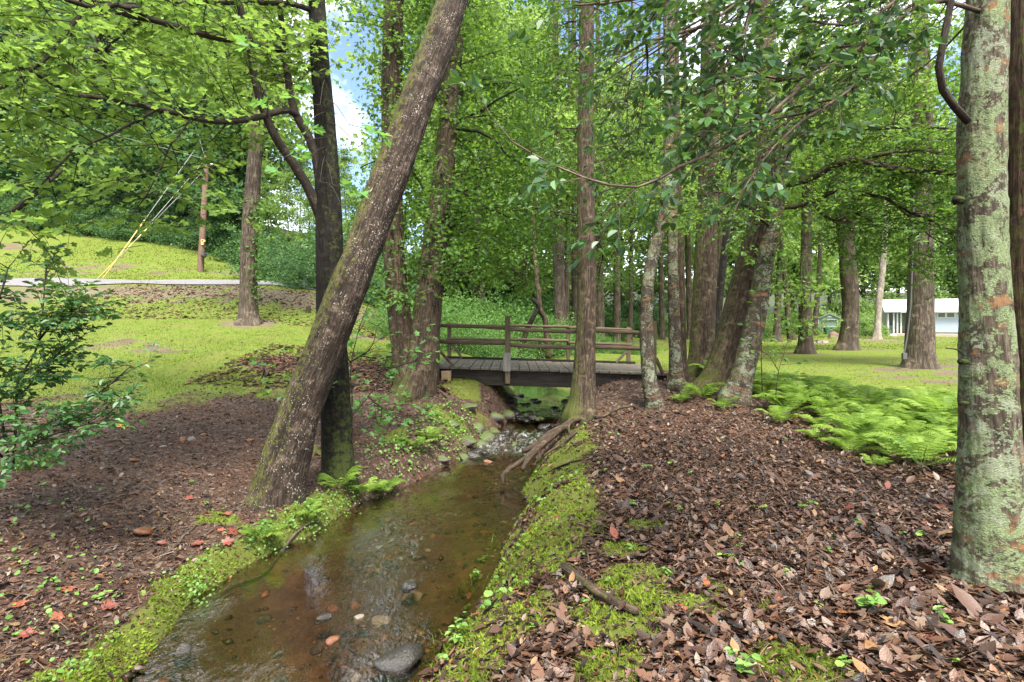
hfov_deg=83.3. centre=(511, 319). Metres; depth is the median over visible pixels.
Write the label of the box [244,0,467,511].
leaning tree
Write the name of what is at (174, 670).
stone
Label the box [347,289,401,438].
maple sapling
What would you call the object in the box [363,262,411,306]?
bush
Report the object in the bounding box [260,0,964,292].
sky
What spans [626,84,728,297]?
forest tree
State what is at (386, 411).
maple sapling
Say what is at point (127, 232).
bush
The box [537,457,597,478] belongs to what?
root
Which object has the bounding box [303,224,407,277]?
bush
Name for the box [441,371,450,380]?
timber block
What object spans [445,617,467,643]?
leafy weed
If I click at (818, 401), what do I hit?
fern
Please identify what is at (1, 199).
bush
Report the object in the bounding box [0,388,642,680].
ground cover
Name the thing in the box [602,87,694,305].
forest tree
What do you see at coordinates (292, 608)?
stone
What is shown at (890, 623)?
fallen leaf
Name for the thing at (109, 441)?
stick
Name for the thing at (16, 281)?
road
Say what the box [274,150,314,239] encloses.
forest tree
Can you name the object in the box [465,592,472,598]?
stone
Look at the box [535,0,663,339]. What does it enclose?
woodland tree
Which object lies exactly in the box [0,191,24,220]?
bush
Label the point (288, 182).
forest tree
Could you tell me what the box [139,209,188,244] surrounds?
bush
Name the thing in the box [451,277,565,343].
bush
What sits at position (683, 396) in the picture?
fern
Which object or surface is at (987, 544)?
holly tree
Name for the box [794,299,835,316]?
bush
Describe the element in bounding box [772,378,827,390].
fern
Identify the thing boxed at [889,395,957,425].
fern
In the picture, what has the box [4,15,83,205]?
forest tree
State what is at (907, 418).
fern
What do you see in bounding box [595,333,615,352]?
bush
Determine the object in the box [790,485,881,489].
stick
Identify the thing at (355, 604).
stone
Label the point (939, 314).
window
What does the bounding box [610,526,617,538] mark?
fallen leaf
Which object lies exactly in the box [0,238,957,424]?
grass
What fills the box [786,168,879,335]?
lawn tree
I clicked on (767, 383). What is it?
fern
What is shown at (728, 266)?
forest tree
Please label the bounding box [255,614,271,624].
stone
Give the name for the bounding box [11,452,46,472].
grass tuft
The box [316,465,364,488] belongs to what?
fern
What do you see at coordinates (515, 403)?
stone
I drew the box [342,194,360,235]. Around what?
forest tree
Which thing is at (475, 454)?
stone
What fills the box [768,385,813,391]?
fern
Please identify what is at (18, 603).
fallen leaf
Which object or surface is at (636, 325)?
bush
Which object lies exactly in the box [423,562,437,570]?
stone
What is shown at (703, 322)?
oak tree
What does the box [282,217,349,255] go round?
bush
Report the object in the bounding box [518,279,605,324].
bush
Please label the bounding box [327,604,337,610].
stone
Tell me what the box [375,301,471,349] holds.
bush
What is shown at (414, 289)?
bush
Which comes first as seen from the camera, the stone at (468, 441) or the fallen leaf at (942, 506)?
the fallen leaf at (942, 506)
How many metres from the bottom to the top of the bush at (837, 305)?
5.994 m
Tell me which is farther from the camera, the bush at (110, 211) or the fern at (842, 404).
the bush at (110, 211)
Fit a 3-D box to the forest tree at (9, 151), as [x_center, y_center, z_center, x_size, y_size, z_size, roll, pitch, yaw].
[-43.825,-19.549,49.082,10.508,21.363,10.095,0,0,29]
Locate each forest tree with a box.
[0,0,87,199]
[0,25,43,198]
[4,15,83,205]
[9,2,149,218]
[17,37,107,207]
[33,19,165,218]
[72,22,197,220]
[78,33,167,219]
[104,0,162,171]
[117,21,244,224]
[125,6,247,228]
[138,9,293,238]
[155,5,313,250]
[189,8,301,225]
[239,155,290,250]
[266,167,311,253]
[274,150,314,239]
[284,166,314,250]
[307,156,355,234]
[337,141,365,233]
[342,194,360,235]
[345,0,527,306]
[349,0,507,245]
[403,203,419,287]
[404,0,536,307]
[404,0,551,309]
[423,2,551,272]
[454,1,597,309]
[457,0,603,306]
[537,105,637,296]
[600,60,694,304]
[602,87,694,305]
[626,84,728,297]
[654,191,696,308]
[664,106,746,297]
[692,67,799,297]
[723,107,812,293]
[769,190,836,311]
[772,167,857,299]
[793,213,862,311]
[812,96,908,310]
[857,177,938,299]
[867,73,956,291]
[870,234,938,296]
[906,125,957,294]
[934,136,957,295]
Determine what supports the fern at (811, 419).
on the ground at (290, 639)
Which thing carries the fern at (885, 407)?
on the ground at (290, 639)
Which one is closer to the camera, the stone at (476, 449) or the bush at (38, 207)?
the stone at (476, 449)
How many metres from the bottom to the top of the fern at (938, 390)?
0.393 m
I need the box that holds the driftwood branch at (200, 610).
[189,520,320,620]
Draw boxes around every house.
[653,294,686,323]
[882,299,957,336]
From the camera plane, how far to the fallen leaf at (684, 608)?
3.04 m
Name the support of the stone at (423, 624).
on the ground at (290, 639)
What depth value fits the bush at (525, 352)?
18.36 m
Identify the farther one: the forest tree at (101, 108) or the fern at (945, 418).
the forest tree at (101, 108)
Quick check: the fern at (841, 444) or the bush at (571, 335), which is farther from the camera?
the bush at (571, 335)
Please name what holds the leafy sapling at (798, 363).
on the ground at (290, 639)
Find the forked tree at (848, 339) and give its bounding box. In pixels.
[729,26,955,350]
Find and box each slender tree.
[663,2,689,391]
[715,11,740,336]
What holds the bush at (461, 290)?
on the ground at (290, 639)
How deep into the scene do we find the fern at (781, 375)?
11.74 m
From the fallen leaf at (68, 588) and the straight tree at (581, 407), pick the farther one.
the straight tree at (581, 407)
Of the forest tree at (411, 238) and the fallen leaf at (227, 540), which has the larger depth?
the forest tree at (411, 238)
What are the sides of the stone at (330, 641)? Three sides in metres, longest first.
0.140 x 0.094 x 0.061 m
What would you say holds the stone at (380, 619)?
on the ground at (290, 639)
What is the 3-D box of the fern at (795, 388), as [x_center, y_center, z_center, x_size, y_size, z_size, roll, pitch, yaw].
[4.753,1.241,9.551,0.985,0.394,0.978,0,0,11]
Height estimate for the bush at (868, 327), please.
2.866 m
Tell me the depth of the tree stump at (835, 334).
47.68 m
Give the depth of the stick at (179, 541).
5.07 m
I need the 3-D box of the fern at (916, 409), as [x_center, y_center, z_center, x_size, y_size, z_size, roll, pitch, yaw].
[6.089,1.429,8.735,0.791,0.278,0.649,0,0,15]
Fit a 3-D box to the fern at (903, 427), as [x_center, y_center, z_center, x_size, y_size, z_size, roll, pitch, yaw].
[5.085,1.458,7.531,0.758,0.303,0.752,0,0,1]
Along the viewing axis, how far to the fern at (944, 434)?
7.22 m
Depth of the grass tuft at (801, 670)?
2.47 m
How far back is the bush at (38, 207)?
42.71 m
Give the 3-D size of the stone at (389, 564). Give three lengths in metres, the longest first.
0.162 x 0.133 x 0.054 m
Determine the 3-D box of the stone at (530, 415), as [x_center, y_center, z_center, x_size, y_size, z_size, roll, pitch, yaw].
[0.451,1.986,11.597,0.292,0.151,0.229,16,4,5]
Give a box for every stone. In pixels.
[129,458,139,461]
[132,526,151,534]
[155,677,170,681]
[170,667,178,672]
[173,642,192,662]
[210,629,218,634]
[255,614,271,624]
[271,675,288,681]
[272,651,282,658]
[288,606,296,611]
[310,645,321,654]
[314,612,331,624]
[325,635,339,646]
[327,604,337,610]
[331,669,348,681]
[339,638,349,647]
[339,642,345,648]
[340,630,351,637]
[351,601,360,608]
[351,674,360,680]
[353,614,363,623]
[359,628,369,634]
[371,615,390,625]
[372,642,423,679]
[382,561,398,567]
[401,579,417,593]
[402,591,422,600]
[410,545,417,550]
[419,621,433,627]
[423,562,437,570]
[438,455,450,462]
[447,419,460,426]
[458,453,468,461]
[459,610,470,617]
[461,435,477,446]
[463,403,477,410]
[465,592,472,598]
[467,451,482,461]
[471,447,482,451]
[473,422,485,433]
[476,439,488,447]
[479,449,488,457]
[480,430,495,439]
[483,459,492,464]
[488,441,500,449]
[490,427,500,432]
[491,412,505,421]
[492,432,505,440]
[503,410,514,419]
[504,391,514,399]
[510,401,522,409]
[513,410,521,415]
[516,436,530,443]
[520,475,530,480]
[527,413,538,421]
[536,423,550,432]
[550,406,561,412]
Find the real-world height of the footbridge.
1.725 m
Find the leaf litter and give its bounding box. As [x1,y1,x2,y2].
[0,347,1023,681]
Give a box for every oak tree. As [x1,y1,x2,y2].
[687,0,718,376]
[742,0,965,369]
[1008,0,1023,442]
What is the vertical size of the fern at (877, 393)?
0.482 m
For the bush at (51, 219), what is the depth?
42.71 m
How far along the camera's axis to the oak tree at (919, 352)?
18.73 m
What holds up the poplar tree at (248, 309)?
on the ground at (290, 639)
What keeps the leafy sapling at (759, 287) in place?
on the ground at (290, 639)
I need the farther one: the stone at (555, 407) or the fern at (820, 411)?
the stone at (555, 407)
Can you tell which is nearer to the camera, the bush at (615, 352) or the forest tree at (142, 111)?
the bush at (615, 352)
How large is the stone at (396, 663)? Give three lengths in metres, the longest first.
0.374 x 0.279 x 0.169 m
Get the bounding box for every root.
[484,600,513,637]
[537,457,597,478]
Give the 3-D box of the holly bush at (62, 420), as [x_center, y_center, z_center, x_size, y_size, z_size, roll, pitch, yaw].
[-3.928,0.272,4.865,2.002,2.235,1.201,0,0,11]
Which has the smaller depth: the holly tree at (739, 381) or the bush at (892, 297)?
the holly tree at (739, 381)
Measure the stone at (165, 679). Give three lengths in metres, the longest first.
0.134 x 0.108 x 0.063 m
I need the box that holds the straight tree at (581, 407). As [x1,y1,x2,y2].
[462,0,695,484]
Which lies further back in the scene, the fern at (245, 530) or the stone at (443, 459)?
the stone at (443, 459)
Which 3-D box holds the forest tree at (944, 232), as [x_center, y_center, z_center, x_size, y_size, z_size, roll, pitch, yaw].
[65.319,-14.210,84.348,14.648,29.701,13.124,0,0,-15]
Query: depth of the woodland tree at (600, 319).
29.78 m
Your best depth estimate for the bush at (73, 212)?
42.77 m
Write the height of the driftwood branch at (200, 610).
0.204 m
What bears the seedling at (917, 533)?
on the ground at (290, 639)
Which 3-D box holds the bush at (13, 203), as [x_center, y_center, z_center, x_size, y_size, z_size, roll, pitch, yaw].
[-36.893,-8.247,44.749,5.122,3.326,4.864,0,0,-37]
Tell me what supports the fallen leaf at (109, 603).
on the ground at (290, 639)
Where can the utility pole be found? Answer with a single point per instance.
(202, 254)
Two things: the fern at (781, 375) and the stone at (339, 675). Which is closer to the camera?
the stone at (339, 675)
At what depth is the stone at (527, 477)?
8.01 m
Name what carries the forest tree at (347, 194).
on the ground at (290, 639)
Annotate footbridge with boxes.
[438,316,667,387]
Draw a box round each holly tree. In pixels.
[445,0,1023,598]
[664,0,965,406]
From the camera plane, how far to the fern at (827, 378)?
10.77 m
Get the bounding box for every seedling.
[92,590,112,598]
[353,372,434,423]
[437,653,448,661]
[477,555,487,561]
[716,553,734,558]
[835,654,852,666]
[915,530,927,537]
[938,619,953,622]
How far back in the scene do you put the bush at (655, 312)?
60.87 m
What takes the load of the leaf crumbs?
on the ground at (290, 639)
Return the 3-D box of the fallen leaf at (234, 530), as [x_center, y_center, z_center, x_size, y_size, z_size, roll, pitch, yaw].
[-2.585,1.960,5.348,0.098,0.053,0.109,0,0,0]
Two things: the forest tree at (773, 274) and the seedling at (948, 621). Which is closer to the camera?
the seedling at (948, 621)
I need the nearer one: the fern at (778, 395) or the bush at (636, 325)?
the fern at (778, 395)
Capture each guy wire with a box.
[97,177,197,278]
[102,152,192,278]
[102,166,199,277]
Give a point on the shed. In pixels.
(830, 323)
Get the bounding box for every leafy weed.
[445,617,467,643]
[469,569,480,582]
[723,646,761,673]
[854,589,886,608]
[933,605,949,621]
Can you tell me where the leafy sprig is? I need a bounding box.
[248,348,336,408]
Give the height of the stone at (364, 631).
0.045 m
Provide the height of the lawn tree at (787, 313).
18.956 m
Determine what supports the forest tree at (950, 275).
on the ground at (290, 639)
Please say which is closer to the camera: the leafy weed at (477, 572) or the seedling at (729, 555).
the seedling at (729, 555)
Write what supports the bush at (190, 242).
on the ground at (290, 639)
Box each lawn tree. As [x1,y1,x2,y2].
[651,69,756,280]
[718,82,844,341]
[721,8,907,353]
[730,123,858,339]
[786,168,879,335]
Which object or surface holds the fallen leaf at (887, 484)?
on the ground at (290, 639)
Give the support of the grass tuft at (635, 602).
on the ground at (290, 639)
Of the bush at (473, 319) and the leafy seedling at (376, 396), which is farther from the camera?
the bush at (473, 319)
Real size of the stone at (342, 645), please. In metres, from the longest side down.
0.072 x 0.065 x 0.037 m
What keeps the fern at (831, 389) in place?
on the ground at (290, 639)
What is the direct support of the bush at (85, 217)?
on the ground at (290, 639)
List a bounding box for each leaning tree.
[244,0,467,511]
[688,0,779,395]
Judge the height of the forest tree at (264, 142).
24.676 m
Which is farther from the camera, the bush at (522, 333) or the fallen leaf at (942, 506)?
the bush at (522, 333)
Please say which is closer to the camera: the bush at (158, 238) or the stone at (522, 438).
the stone at (522, 438)
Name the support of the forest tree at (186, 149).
on the ground at (290, 639)
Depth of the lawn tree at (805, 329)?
26.77 m
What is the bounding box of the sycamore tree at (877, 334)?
[820,49,956,338]
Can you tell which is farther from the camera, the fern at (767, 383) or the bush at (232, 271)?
the bush at (232, 271)
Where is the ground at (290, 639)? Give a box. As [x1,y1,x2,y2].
[0,195,1020,681]
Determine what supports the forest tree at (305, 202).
on the ground at (290, 639)
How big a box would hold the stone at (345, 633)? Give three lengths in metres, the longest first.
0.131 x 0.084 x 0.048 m
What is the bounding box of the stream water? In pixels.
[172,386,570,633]
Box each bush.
[0,190,71,231]
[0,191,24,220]
[0,193,20,216]
[0,194,45,225]
[0,224,160,488]
[27,197,87,232]
[41,202,99,233]
[65,204,109,237]
[82,202,123,236]
[91,197,149,239]
[109,202,180,241]
[112,208,152,239]
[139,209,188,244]
[159,206,226,247]
[163,205,230,250]
[197,216,241,252]
[198,218,285,262]
[217,228,291,279]
[226,231,282,264]
[258,237,300,279]
[258,250,294,280]
[261,242,315,283]
[271,257,315,289]
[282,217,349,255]
[287,225,343,267]
[300,232,416,291]
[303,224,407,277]
[355,298,388,334]
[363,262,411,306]
[371,281,464,315]
[373,308,412,336]
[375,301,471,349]
[383,246,457,300]
[440,293,476,348]
[440,300,512,348]
[440,310,498,356]
[441,311,519,356]
[442,267,470,306]
[443,278,531,336]
[445,266,507,309]
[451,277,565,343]
[463,270,534,322]
[465,329,526,361]
[469,303,541,358]
[492,276,601,338]
[492,315,541,358]
[499,274,570,312]
[504,310,575,358]
[511,336,544,362]
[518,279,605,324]
[535,315,608,355]
[569,294,612,320]
[571,333,610,353]
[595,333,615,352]
[601,338,622,353]
[604,291,627,327]
[604,304,636,339]
[619,341,639,354]
[621,292,654,325]
[621,294,667,333]
[624,310,660,338]
[657,313,667,332]
[764,314,784,334]
[764,323,772,337]
[766,308,794,333]
[768,308,798,332]
[792,315,827,334]
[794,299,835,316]
[819,289,873,316]
[831,312,886,335]
[836,294,875,318]
[838,314,887,336]
[860,312,890,334]
[867,286,906,307]
[881,325,891,335]
[894,273,957,298]
[934,272,957,298]
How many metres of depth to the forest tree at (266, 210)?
32.93 m
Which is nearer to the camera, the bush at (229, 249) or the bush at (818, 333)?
the bush at (229, 249)
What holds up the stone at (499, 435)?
on the ground at (290, 639)
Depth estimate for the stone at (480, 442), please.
9.61 m
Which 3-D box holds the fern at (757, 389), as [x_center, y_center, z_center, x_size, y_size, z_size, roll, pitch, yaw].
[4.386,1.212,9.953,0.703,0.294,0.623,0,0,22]
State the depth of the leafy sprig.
6.45 m
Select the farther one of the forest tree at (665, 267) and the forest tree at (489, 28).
the forest tree at (665, 267)
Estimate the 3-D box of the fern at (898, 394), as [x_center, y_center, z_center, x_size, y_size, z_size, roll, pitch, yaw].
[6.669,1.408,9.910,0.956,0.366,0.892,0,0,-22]
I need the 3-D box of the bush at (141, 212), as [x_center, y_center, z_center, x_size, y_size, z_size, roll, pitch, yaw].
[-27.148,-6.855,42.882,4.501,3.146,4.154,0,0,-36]
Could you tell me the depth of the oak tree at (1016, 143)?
4.24 m
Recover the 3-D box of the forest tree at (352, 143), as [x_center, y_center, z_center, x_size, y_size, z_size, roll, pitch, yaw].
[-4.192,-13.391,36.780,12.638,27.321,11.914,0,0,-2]
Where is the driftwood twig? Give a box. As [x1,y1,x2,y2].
[175,583,249,622]
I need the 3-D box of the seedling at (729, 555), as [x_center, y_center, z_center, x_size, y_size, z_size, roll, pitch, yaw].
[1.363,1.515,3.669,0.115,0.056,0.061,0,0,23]
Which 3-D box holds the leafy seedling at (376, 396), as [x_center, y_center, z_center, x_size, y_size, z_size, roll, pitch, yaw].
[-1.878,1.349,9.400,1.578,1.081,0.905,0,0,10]
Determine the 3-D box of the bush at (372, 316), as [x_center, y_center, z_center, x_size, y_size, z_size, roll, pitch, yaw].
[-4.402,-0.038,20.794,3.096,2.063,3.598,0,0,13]
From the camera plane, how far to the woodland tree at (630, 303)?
37.89 m
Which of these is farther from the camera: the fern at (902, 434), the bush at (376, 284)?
the bush at (376, 284)
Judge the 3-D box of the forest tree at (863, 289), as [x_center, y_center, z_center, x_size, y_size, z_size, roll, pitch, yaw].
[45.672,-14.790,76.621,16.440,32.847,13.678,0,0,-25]
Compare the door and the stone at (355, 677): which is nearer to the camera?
the stone at (355, 677)
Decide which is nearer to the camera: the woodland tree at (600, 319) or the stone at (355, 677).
the stone at (355, 677)
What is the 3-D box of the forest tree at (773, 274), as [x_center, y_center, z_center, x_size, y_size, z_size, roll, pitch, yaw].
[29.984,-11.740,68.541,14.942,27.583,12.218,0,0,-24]
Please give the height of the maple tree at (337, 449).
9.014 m
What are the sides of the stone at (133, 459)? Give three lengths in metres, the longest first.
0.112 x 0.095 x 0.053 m
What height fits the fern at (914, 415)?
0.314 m
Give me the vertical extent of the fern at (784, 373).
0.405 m
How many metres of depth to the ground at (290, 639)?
6.35 m
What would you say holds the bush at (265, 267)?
on the ground at (290, 639)
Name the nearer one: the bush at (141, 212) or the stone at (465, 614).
the stone at (465, 614)
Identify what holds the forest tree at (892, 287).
on the ground at (290, 639)
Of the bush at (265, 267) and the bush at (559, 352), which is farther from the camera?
the bush at (265, 267)
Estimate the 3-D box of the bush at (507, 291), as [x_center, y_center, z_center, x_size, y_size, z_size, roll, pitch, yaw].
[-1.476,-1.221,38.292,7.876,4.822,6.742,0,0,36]
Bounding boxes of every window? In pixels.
[889,314,892,324]
[937,312,945,317]
[946,312,954,317]
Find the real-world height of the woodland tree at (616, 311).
24.160 m
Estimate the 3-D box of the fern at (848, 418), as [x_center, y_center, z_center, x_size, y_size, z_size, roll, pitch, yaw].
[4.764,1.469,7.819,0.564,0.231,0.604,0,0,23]
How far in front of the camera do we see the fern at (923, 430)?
7.50 m
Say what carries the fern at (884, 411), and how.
on the ground at (290, 639)
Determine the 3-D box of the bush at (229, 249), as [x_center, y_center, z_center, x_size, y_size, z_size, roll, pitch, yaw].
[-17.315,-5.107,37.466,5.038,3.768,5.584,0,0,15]
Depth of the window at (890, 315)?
59.61 m
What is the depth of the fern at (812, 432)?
7.61 m
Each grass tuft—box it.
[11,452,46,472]
[428,631,449,654]
[455,575,487,598]
[481,534,498,551]
[626,589,658,606]
[782,654,820,681]
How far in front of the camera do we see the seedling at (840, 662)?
2.50 m
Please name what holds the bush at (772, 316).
on the ground at (290, 639)
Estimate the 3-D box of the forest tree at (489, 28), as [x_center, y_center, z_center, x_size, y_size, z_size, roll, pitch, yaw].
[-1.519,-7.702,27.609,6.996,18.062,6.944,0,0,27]
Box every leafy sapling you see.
[737,236,788,390]
[740,321,808,397]
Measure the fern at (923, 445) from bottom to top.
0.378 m
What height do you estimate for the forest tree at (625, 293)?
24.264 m
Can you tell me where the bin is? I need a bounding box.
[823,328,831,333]
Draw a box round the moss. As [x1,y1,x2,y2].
[24,378,857,681]
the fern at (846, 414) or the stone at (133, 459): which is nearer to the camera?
the stone at (133, 459)
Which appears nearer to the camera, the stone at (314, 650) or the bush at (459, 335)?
the stone at (314, 650)
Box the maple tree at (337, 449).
[0,0,391,496]
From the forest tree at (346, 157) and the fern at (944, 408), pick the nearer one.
the fern at (944, 408)
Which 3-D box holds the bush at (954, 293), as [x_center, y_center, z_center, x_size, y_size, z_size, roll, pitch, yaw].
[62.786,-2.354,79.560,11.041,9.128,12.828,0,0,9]
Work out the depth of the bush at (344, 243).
27.22 m
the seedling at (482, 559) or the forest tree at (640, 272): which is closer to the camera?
the seedling at (482, 559)
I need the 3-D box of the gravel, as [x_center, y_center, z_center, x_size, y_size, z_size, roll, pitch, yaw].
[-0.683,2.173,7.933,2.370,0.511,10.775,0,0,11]
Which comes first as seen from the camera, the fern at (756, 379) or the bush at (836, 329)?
the fern at (756, 379)
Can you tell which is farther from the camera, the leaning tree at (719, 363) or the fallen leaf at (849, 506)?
the leaning tree at (719, 363)
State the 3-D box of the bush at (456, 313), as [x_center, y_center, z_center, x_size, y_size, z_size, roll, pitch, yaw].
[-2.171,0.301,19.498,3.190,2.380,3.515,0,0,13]
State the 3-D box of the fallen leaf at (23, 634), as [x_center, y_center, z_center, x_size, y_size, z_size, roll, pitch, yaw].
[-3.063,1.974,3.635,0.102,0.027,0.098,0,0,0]
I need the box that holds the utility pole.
[197,155,211,271]
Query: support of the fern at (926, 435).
on the ground at (290, 639)
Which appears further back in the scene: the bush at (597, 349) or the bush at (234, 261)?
the bush at (234, 261)
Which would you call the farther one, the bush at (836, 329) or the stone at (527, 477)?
the bush at (836, 329)
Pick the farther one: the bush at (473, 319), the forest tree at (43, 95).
the forest tree at (43, 95)
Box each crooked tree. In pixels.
[517,213,552,358]
[639,7,675,409]
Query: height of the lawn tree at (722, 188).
19.102 m
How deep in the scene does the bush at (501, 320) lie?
21.10 m
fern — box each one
[235,518,285,538]
[289,498,327,515]
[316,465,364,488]
[350,476,389,495]
[372,477,404,492]
[394,436,438,447]
[413,426,443,438]
[668,388,698,400]
[683,382,725,397]
[689,360,706,367]
[705,396,740,408]
[748,393,826,413]
[752,381,785,395]
[753,373,766,383]
[754,374,801,389]
[754,405,803,422]
[758,371,800,380]
[767,390,827,405]
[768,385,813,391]
[769,381,835,403]
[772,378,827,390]
[783,372,814,383]
[788,375,853,389]
[794,393,848,410]
[797,428,834,438]
[800,412,841,423]
[802,388,840,402]
[806,407,847,415]
[809,379,862,398]
[810,416,896,447]
[817,411,898,431]
[817,435,878,452]
[822,401,861,409]
[828,393,873,404]
[830,380,904,405]
[831,378,861,386]
[839,412,861,422]
[841,401,909,418]
[841,405,877,413]
[841,416,866,429]
[846,393,899,408]
[855,401,901,411]
[859,431,956,466]
[859,453,892,464]
[861,430,917,443]
[861,436,919,456]
[871,397,913,410]
[883,388,928,408]
[883,402,928,413]
[884,416,946,433]
[886,413,950,425]
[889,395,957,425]
[893,411,947,423]
[896,386,955,396]
[896,389,916,397]
[896,401,945,411]
[912,398,957,422]
[912,412,957,435]
[912,425,954,438]
[913,432,956,449]
[920,428,956,444]
[927,411,957,428]
[936,392,956,396]
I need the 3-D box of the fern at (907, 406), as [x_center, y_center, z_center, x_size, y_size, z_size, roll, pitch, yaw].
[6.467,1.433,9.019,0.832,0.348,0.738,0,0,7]
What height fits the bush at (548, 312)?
4.290 m
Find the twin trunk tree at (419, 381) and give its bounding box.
[326,0,578,402]
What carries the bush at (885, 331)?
on the ground at (290, 639)
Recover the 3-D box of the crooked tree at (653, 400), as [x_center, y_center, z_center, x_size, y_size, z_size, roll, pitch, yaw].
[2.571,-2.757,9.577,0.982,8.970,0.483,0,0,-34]
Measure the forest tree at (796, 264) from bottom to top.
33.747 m
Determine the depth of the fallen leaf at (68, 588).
4.23 m
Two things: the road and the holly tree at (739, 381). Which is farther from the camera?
the road
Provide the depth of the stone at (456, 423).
9.44 m
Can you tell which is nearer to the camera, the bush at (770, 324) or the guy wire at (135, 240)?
the guy wire at (135, 240)
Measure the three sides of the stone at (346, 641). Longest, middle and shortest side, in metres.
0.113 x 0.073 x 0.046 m
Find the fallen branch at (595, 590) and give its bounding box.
[559,562,639,614]
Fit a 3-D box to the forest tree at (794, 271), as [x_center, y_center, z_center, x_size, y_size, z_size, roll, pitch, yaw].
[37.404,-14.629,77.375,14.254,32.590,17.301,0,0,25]
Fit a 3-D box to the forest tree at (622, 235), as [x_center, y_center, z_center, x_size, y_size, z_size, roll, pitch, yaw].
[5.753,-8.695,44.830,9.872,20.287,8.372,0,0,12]
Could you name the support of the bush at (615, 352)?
on the ground at (290, 639)
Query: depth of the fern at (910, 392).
11.05 m
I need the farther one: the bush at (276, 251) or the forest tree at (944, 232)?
the forest tree at (944, 232)
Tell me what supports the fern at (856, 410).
on the ground at (290, 639)
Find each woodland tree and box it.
[476,0,616,342]
[491,3,632,323]
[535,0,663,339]
[549,7,694,341]
[594,10,698,342]
[602,1,696,343]
[607,14,724,339]
[642,15,753,339]
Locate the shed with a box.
[818,313,840,331]
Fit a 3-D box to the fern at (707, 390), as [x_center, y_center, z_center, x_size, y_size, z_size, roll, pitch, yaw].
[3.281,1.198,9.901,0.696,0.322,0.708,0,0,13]
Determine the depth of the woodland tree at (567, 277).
24.89 m
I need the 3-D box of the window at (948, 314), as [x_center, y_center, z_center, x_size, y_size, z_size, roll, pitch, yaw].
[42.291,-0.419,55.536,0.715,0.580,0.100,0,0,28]
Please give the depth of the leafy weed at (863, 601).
3.00 m
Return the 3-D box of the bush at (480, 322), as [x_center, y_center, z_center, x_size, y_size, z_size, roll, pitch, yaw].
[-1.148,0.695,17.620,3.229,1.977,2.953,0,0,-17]
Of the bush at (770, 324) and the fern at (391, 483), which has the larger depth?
the bush at (770, 324)
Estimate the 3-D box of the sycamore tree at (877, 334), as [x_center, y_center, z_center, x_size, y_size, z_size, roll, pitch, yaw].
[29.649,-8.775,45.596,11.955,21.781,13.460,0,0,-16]
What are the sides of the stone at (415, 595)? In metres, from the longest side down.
0.198 x 0.167 x 0.112 m
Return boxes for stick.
[102,439,144,443]
[160,525,197,556]
[228,489,247,494]
[437,388,453,402]
[673,592,729,634]
[711,456,776,471]
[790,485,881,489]
[834,639,878,672]
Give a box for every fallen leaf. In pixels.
[10,599,29,606]
[17,626,36,637]
[49,611,64,620]
[61,586,75,590]
[101,600,118,609]
[192,540,204,544]
[222,536,233,544]
[228,527,238,533]
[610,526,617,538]
[675,603,686,612]
[844,504,855,508]
[879,614,906,627]
[885,481,890,488]
[934,504,945,507]
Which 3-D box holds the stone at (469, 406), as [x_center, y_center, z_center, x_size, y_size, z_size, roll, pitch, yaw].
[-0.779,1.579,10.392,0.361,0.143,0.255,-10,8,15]
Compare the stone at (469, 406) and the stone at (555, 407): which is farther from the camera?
the stone at (555, 407)
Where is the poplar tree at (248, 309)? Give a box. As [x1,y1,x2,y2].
[164,0,371,325]
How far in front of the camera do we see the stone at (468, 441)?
9.21 m
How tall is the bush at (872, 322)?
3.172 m
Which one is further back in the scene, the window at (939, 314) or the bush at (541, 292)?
the window at (939, 314)
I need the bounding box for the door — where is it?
[899,312,905,330]
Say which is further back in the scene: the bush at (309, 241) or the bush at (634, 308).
the bush at (634, 308)
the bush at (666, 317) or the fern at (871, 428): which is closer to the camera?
the fern at (871, 428)
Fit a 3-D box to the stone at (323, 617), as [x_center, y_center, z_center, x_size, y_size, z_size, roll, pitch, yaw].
[-1.400,2.216,4.272,0.135,0.055,0.092,-16,16,-29]
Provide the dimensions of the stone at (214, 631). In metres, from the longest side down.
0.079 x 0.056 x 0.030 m
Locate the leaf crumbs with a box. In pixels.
[0,283,1023,681]
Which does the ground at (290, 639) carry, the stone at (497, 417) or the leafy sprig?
the stone at (497, 417)
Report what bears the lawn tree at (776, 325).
on the ground at (290, 639)
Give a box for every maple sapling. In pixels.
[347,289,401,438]
[351,323,442,445]
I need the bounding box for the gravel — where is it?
[119,415,559,681]
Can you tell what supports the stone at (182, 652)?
on the ground at (290, 639)
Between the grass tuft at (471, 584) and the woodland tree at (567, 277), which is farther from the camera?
the woodland tree at (567, 277)
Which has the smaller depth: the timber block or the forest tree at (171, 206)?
the timber block
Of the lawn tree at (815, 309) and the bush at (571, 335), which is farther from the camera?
the lawn tree at (815, 309)
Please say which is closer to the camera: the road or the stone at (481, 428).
the stone at (481, 428)
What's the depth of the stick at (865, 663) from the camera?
2.64 m
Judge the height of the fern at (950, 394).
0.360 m
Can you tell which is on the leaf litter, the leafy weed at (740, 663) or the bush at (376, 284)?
the leafy weed at (740, 663)
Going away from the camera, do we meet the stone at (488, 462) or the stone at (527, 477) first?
the stone at (527, 477)
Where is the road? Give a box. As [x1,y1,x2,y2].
[0,278,315,289]
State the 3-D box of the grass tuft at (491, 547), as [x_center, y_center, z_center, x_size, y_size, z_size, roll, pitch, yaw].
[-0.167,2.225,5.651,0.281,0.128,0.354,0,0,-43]
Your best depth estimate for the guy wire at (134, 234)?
28.48 m
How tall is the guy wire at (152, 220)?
6.972 m
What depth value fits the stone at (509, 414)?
11.20 m

